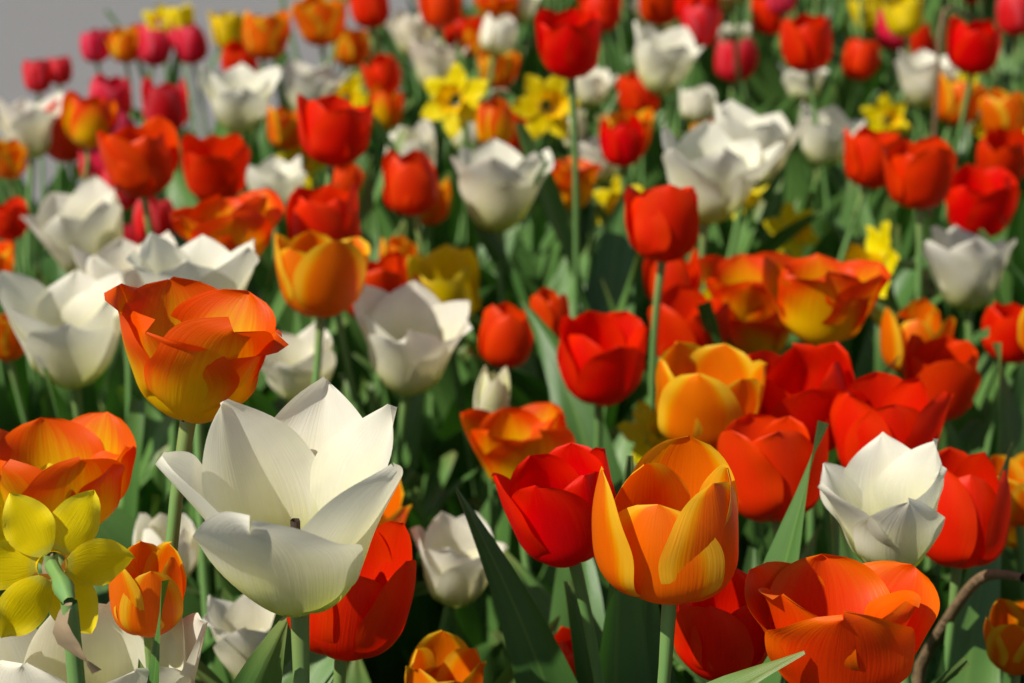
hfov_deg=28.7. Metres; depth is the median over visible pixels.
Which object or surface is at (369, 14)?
tulip
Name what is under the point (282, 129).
tulip
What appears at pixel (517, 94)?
tulip
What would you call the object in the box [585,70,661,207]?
tulip
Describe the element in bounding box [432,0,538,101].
tulip
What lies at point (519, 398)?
tulip
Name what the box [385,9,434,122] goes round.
tulip
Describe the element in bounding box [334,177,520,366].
tulip
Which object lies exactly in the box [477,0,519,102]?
tulip
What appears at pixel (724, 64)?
tulip
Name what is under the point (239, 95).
tulip
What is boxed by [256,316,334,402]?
tulip
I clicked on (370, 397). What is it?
tulip
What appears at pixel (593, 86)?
tulip
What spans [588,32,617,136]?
tulip
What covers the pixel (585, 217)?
tulip
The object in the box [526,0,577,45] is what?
tulip
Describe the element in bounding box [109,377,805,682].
tulip
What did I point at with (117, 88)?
tulip
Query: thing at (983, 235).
tulip leaf
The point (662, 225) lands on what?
tulip
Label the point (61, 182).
tulip
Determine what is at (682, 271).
tulip
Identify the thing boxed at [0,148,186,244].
tulip
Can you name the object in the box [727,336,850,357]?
tulip leaves
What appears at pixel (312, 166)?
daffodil
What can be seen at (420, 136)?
tulip
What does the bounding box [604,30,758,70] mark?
tulip leaves
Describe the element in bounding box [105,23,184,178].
tulip
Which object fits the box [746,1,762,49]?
tulip leaf
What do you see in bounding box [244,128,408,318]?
tulip
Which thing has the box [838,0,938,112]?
tulip leaves
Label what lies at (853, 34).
tulip leaves
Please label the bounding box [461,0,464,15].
tulip
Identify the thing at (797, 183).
tulip
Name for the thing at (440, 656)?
tulip
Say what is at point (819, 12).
tulip leaves
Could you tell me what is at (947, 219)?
tulip
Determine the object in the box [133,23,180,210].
tulip
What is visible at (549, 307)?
tulip
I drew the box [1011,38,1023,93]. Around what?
tulip leaf
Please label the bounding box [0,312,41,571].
tulip
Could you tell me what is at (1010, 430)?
tulip leaf
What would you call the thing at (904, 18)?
tulip
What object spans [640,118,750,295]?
tulip
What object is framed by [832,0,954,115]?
tulip leaves
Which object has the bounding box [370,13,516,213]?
tulip
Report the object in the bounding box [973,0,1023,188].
tulip
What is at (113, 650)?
tulip
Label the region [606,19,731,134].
tulip leaves
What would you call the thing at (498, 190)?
tulip
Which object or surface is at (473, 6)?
tulip
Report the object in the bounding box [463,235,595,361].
leaf
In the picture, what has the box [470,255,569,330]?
leaf
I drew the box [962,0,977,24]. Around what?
tulip leaf
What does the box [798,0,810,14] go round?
tulip leaves
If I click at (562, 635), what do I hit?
leaf
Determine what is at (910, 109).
tulip leaf
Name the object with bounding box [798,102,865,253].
tulip
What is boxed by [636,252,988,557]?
tulip
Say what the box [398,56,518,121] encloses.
tulip
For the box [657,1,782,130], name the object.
tulip leaves
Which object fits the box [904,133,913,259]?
tulip leaves
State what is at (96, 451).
tulip
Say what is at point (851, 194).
daffodil
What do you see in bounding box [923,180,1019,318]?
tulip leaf
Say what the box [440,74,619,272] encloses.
daffodil
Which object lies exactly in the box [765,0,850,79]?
tulip leaves
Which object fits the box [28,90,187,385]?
tulip
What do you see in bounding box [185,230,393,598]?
tulip
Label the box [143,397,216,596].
tulip
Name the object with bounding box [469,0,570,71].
tulip
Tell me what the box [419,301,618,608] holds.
tulip
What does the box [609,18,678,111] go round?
tulip
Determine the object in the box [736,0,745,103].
stem
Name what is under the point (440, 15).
tulip
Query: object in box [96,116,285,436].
tulip
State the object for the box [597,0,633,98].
tulip
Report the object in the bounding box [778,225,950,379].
tulip
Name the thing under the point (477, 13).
tulip
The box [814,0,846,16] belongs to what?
tulip
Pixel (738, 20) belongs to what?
tulip leaves
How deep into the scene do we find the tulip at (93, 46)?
2.94 m
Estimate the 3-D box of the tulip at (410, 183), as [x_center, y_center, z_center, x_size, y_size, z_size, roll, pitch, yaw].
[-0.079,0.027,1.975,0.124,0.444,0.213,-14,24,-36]
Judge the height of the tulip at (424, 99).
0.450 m
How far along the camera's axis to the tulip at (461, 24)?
3.01 m
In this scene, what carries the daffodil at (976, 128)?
on the bed soil
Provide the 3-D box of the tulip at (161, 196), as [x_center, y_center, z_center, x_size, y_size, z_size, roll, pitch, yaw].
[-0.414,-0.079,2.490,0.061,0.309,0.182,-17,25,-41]
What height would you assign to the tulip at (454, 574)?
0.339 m
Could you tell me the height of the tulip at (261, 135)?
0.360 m
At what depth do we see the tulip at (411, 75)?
3.59 m
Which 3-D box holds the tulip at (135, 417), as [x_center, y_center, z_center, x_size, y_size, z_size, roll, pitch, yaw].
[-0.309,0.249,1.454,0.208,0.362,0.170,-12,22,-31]
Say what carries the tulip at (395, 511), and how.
on the bed soil
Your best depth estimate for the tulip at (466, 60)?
3.58 m
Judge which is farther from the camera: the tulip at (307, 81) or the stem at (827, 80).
the stem at (827, 80)
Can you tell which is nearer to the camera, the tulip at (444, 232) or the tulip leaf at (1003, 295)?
the tulip leaf at (1003, 295)
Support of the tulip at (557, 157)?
on the bed soil
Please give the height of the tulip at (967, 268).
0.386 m
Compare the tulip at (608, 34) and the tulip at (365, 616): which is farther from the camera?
the tulip at (608, 34)
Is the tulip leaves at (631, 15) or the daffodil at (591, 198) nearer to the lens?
the daffodil at (591, 198)
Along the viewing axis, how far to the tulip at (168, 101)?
2.54 m
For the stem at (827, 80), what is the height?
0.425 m
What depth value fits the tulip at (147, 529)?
1.34 m
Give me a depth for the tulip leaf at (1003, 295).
2.03 m
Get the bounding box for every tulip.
[0,55,81,273]
[0,90,63,314]
[0,138,27,313]
[0,148,186,244]
[0,196,106,418]
[0,269,159,519]
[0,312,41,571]
[0,412,135,572]
[0,601,207,682]
[14,59,51,214]
[20,175,122,273]
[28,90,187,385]
[32,72,133,214]
[33,168,139,402]
[43,99,85,191]
[80,28,109,83]
[94,232,258,682]
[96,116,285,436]
[99,196,174,411]
[104,276,333,682]
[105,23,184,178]
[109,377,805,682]
[109,540,186,667]
[133,4,228,181]
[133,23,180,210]
[141,76,188,169]
[143,188,283,585]
[143,397,216,596]
[166,62,280,253]
[172,22,207,137]
[178,10,291,202]
[178,39,258,157]
[180,133,347,442]
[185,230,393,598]
[195,616,559,682]
[203,93,374,438]
[208,11,275,154]
[244,128,408,318]
[246,155,306,399]
[256,316,334,402]
[261,321,483,549]
[267,105,300,151]
[270,521,415,682]
[274,181,429,594]
[280,58,352,166]
[290,0,413,185]
[331,27,386,167]
[334,177,520,366]
[346,250,456,501]
[350,0,395,246]
[353,280,471,682]
[357,234,417,431]
[361,52,401,231]
[369,149,537,488]
[370,13,516,213]
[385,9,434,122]
[398,56,518,121]
[402,366,509,666]
[406,14,482,177]
[409,36,467,170]
[418,0,460,160]
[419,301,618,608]
[419,310,648,632]
[424,138,553,508]
[432,0,538,101]
[455,443,676,682]
[460,402,684,669]
[461,0,464,15]
[464,20,489,100]
[467,287,646,573]
[469,0,570,71]
[473,8,703,430]
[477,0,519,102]
[477,48,564,215]
[490,0,539,105]
[493,156,601,305]
[503,341,820,682]
[512,136,619,288]
[524,66,617,217]
[526,0,577,45]
[529,107,602,306]
[564,568,970,682]
[579,0,621,190]
[579,21,704,235]
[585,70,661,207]
[588,32,617,136]
[592,421,828,682]
[595,4,721,189]
[595,108,668,253]
[597,0,633,98]
[609,18,678,111]
[619,0,719,184]
[619,184,747,605]
[625,0,679,31]
[633,247,701,469]
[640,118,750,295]
[648,283,729,357]
[673,447,1010,682]
[679,84,715,122]
[714,36,757,114]
[717,23,751,110]
[717,413,828,537]
[729,308,819,570]
[748,342,941,682]
[751,0,823,110]
[752,253,961,591]
[757,63,860,235]
[760,13,899,237]
[778,225,950,379]
[779,125,909,354]
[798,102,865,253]
[810,35,878,171]
[814,0,846,16]
[817,297,955,527]
[817,432,1012,682]
[830,371,1001,682]
[847,0,885,41]
[857,164,1018,392]
[875,135,1016,408]
[876,9,947,141]
[892,49,958,248]
[901,22,975,166]
[903,334,980,651]
[909,126,1023,252]
[910,15,1000,339]
[920,301,1023,575]
[923,225,1016,441]
[925,452,1023,682]
[973,0,1023,188]
[979,88,1023,131]
[984,598,1023,682]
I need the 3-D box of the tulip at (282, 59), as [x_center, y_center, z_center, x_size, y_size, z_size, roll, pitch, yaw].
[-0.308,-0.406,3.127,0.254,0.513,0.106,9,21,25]
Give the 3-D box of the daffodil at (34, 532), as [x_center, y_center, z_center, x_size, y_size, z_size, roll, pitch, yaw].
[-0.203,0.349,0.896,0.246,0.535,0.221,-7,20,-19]
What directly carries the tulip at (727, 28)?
on the bed soil
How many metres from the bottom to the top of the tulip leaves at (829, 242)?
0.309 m
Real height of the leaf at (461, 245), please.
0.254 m
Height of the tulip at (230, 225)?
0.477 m
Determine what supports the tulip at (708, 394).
on the bed soil
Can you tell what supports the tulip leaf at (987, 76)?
on the bed soil
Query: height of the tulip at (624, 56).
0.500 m
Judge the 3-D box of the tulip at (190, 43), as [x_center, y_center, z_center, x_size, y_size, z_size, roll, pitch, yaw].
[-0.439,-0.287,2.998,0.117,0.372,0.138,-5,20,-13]
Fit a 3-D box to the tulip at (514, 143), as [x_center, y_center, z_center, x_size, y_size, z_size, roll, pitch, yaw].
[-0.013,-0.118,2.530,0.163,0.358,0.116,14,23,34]
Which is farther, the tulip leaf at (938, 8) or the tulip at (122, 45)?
the tulip leaf at (938, 8)
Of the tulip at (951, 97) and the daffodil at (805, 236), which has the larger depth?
the tulip at (951, 97)
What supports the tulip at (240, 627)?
on the bed soil
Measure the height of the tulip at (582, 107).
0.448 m
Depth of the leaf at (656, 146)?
2.76 m
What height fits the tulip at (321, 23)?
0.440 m
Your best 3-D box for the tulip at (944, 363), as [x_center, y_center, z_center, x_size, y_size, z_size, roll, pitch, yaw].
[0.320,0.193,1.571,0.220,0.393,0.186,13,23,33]
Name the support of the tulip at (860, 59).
on the bed soil
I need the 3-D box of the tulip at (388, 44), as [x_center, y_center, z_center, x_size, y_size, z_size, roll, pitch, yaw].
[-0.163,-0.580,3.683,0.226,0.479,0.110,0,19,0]
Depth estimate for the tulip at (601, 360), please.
1.52 m
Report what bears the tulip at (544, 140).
on the bed soil
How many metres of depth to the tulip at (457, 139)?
2.46 m
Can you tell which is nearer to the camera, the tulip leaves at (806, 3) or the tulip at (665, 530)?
the tulip at (665, 530)
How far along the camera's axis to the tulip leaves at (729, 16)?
4.15 m
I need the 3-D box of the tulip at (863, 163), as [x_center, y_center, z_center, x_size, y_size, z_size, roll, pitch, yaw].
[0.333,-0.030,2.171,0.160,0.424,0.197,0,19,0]
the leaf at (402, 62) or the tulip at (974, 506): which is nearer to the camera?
the tulip at (974, 506)
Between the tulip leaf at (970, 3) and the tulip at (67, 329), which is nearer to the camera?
the tulip at (67, 329)
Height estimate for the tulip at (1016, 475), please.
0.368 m
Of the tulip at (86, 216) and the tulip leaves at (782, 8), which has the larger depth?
the tulip leaves at (782, 8)
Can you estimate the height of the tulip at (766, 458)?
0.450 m
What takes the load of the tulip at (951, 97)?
on the bed soil
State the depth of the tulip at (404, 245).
1.92 m
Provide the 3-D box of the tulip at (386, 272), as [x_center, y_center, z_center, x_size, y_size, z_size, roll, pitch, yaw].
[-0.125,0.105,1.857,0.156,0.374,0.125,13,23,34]
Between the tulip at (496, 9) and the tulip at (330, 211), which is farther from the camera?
the tulip at (496, 9)
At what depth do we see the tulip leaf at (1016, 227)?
2.19 m
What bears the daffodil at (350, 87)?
on the bed soil
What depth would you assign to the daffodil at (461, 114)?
2.27 m
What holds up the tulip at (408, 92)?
on the bed soil
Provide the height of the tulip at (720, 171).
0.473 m
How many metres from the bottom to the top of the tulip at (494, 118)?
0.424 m
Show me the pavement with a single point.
(31, 30)
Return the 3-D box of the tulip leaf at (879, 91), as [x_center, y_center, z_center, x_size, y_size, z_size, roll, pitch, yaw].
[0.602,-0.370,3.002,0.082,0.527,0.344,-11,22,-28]
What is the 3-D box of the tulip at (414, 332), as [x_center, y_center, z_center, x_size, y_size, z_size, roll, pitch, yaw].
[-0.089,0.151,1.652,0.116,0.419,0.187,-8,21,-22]
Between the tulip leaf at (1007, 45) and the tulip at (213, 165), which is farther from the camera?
the tulip leaf at (1007, 45)
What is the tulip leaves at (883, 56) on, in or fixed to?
on the bed soil
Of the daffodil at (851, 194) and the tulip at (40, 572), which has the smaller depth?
the tulip at (40, 572)
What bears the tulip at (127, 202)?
on the bed soil
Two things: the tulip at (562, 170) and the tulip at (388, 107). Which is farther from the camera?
the tulip at (388, 107)
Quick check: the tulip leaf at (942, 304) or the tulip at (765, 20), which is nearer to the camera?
the tulip leaf at (942, 304)
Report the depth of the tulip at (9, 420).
1.89 m
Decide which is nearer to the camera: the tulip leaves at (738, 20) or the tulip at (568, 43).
the tulip at (568, 43)
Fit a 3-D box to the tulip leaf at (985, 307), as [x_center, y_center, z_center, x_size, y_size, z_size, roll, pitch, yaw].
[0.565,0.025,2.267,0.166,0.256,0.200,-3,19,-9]
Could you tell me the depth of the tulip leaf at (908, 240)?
2.22 m
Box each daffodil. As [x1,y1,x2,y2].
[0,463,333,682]
[0,490,168,682]
[104,3,222,130]
[276,146,326,188]
[326,74,377,168]
[368,32,488,265]
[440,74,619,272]
[580,175,711,269]
[616,400,668,614]
[645,279,802,356]
[682,191,819,258]
[732,160,831,255]
[787,86,910,208]
[826,210,973,346]
[888,71,981,168]
[926,120,1020,187]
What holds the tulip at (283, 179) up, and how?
on the bed soil
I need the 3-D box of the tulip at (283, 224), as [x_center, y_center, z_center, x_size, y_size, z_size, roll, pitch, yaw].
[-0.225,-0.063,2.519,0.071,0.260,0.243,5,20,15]
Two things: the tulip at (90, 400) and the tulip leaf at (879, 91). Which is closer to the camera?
the tulip at (90, 400)
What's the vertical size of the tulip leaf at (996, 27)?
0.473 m
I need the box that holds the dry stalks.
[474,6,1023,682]
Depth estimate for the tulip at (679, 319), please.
1.65 m
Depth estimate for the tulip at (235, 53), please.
2.83 m
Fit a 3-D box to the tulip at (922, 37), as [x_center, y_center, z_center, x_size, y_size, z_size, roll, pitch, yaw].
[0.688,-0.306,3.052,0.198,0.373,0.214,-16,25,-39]
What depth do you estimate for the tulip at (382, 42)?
3.28 m
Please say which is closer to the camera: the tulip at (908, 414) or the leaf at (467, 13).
the tulip at (908, 414)
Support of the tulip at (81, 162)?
on the bed soil
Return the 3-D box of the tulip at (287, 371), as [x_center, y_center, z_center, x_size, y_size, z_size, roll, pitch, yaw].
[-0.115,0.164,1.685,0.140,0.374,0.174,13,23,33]
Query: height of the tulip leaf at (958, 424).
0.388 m
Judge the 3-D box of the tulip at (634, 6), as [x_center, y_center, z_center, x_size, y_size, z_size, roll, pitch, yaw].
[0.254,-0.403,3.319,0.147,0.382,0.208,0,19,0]
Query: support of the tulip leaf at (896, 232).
on the bed soil
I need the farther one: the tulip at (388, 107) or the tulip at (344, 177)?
the tulip at (388, 107)
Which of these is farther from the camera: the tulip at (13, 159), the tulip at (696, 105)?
the tulip at (696, 105)
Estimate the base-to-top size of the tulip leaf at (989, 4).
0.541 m
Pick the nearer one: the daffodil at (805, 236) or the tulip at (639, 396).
the tulip at (639, 396)
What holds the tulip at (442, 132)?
on the bed soil
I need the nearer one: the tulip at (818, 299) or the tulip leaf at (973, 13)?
the tulip at (818, 299)
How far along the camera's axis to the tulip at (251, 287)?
2.35 m
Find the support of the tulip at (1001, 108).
on the bed soil
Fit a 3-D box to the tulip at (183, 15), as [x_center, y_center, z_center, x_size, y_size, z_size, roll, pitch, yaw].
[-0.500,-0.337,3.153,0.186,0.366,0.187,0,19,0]
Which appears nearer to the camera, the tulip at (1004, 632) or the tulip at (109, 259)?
the tulip at (1004, 632)
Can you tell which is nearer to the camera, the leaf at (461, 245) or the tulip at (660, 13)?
the leaf at (461, 245)
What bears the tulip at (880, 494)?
on the bed soil
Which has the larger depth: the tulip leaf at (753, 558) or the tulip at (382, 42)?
the tulip at (382, 42)
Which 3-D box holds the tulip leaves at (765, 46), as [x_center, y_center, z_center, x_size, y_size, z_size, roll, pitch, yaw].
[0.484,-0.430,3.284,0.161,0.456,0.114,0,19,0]
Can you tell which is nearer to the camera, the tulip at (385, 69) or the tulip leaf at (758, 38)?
the tulip at (385, 69)
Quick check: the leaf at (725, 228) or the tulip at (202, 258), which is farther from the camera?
the leaf at (725, 228)
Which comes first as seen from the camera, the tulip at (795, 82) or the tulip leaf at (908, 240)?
the tulip leaf at (908, 240)
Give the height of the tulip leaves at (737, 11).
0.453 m
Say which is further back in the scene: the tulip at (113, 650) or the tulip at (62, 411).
the tulip at (62, 411)
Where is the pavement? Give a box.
[0,0,471,205]
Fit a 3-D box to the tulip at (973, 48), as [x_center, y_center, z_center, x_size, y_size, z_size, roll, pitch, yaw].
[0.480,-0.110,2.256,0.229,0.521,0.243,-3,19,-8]
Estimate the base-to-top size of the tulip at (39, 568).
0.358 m
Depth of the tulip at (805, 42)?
2.33 m
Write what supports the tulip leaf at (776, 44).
on the bed soil
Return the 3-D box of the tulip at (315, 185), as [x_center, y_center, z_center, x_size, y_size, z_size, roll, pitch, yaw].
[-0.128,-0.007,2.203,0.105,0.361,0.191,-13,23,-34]
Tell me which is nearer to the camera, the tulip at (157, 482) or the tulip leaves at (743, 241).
the tulip at (157, 482)
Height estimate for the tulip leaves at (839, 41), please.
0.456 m
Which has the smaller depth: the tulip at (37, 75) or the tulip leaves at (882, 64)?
the tulip at (37, 75)
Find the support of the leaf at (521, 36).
on the bed soil
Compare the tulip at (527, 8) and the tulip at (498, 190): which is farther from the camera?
the tulip at (527, 8)
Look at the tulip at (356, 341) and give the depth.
2.01 m
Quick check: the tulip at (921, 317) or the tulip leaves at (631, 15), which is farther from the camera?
the tulip leaves at (631, 15)
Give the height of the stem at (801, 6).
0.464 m
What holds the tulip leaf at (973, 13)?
on the bed soil
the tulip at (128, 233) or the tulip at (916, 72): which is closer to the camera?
the tulip at (128, 233)
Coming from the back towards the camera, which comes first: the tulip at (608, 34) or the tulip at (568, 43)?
the tulip at (608, 34)
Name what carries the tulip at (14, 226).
on the bed soil
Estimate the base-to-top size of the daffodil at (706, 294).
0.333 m
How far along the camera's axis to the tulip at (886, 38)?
2.97 m
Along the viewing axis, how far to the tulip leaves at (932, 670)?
1.46 m
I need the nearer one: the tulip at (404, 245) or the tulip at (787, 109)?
the tulip at (404, 245)
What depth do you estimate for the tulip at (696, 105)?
2.55 m
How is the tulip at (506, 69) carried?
on the bed soil
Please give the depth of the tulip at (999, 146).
2.28 m
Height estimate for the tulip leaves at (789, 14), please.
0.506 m
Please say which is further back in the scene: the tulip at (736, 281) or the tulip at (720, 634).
the tulip at (736, 281)
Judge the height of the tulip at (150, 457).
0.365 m
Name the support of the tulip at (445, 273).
on the bed soil
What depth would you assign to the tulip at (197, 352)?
0.96 m
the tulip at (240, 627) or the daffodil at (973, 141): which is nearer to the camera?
the tulip at (240, 627)
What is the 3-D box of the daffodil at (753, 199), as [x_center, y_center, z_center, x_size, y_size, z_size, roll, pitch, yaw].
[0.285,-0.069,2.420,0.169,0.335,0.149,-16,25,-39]
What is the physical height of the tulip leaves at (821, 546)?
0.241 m
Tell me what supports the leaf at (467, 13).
on the bed soil
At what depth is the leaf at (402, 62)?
3.17 m
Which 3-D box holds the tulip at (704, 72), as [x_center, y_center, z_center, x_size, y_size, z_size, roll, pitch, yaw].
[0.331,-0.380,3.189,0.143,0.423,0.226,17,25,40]
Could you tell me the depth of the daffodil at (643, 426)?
1.58 m
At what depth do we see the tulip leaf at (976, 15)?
3.60 m
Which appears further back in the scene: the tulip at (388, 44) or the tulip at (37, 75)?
the tulip at (388, 44)
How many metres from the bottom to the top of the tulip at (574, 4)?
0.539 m
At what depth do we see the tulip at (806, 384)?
1.34 m
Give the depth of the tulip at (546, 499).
1.05 m
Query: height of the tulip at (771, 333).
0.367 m
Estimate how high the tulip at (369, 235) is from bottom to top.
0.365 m
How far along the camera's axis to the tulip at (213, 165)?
1.96 m
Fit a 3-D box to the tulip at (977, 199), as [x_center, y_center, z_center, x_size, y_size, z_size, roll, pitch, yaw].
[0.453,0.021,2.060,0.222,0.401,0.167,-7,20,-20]
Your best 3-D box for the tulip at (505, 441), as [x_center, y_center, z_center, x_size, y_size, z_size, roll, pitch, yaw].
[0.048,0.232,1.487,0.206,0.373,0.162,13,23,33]
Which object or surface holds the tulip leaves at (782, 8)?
on the bed soil
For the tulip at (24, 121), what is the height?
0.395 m
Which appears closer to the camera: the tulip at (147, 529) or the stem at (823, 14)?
the tulip at (147, 529)
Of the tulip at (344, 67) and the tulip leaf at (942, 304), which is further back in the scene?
the tulip at (344, 67)
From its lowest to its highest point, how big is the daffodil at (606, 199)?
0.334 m
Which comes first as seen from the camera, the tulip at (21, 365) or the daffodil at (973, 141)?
the tulip at (21, 365)
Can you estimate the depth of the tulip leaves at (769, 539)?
1.59 m
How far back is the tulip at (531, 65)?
3.27 m
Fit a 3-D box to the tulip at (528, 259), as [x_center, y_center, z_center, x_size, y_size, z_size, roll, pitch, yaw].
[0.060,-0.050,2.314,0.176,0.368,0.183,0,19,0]
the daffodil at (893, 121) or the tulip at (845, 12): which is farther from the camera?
the tulip at (845, 12)
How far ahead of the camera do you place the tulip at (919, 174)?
1.82 m
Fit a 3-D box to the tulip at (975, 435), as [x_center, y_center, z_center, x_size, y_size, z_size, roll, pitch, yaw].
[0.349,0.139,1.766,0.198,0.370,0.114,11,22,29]
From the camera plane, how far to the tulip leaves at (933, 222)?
2.38 m
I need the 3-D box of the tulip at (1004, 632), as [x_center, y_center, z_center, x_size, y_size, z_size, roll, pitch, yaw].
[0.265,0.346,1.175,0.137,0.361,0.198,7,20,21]
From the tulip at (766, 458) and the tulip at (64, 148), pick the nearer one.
the tulip at (766, 458)
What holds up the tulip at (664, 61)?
on the bed soil
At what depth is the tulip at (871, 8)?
3.20 m
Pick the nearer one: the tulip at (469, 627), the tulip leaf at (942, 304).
the tulip at (469, 627)
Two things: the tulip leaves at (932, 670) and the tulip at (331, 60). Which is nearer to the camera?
the tulip leaves at (932, 670)
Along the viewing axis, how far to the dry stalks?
1.25 m
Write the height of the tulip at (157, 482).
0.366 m
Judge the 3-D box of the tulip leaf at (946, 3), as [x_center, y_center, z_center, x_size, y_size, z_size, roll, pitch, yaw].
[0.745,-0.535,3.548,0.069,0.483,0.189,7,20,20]
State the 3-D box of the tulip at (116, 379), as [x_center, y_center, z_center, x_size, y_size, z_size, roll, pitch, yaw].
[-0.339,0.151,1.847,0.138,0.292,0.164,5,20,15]
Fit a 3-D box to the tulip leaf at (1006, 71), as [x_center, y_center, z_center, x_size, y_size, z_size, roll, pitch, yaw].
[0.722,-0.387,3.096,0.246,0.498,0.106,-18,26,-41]
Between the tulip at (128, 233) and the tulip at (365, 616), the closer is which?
the tulip at (365, 616)
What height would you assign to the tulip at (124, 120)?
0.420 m
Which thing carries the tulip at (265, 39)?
on the bed soil
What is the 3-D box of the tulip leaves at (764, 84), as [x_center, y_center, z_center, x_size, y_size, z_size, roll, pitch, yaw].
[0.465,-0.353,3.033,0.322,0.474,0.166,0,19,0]
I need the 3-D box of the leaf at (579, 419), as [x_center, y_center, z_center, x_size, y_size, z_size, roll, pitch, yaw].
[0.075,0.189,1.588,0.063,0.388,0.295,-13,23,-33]
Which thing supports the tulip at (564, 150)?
on the bed soil
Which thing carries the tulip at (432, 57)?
on the bed soil
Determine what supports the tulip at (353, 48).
on the bed soil
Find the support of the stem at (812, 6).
on the bed soil
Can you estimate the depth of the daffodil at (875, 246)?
1.92 m
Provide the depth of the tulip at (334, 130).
1.74 m
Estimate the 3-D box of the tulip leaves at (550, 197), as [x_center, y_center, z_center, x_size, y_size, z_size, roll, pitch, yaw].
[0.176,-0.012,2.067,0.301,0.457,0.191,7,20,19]
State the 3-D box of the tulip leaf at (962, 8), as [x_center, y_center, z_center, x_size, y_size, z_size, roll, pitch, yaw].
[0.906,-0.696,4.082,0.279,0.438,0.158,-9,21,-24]
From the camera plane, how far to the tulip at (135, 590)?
0.97 m
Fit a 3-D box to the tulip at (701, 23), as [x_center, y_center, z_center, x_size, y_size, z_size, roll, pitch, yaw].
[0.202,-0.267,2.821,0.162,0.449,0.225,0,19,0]
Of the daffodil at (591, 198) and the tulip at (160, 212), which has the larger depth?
the daffodil at (591, 198)
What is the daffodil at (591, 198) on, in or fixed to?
on the bed soil
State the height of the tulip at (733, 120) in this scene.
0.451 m
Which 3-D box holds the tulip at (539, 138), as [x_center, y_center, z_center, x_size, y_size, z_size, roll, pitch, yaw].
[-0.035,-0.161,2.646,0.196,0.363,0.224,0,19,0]
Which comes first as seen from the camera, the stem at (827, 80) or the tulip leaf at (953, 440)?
the tulip leaf at (953, 440)
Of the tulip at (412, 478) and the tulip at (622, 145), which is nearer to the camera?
the tulip at (412, 478)

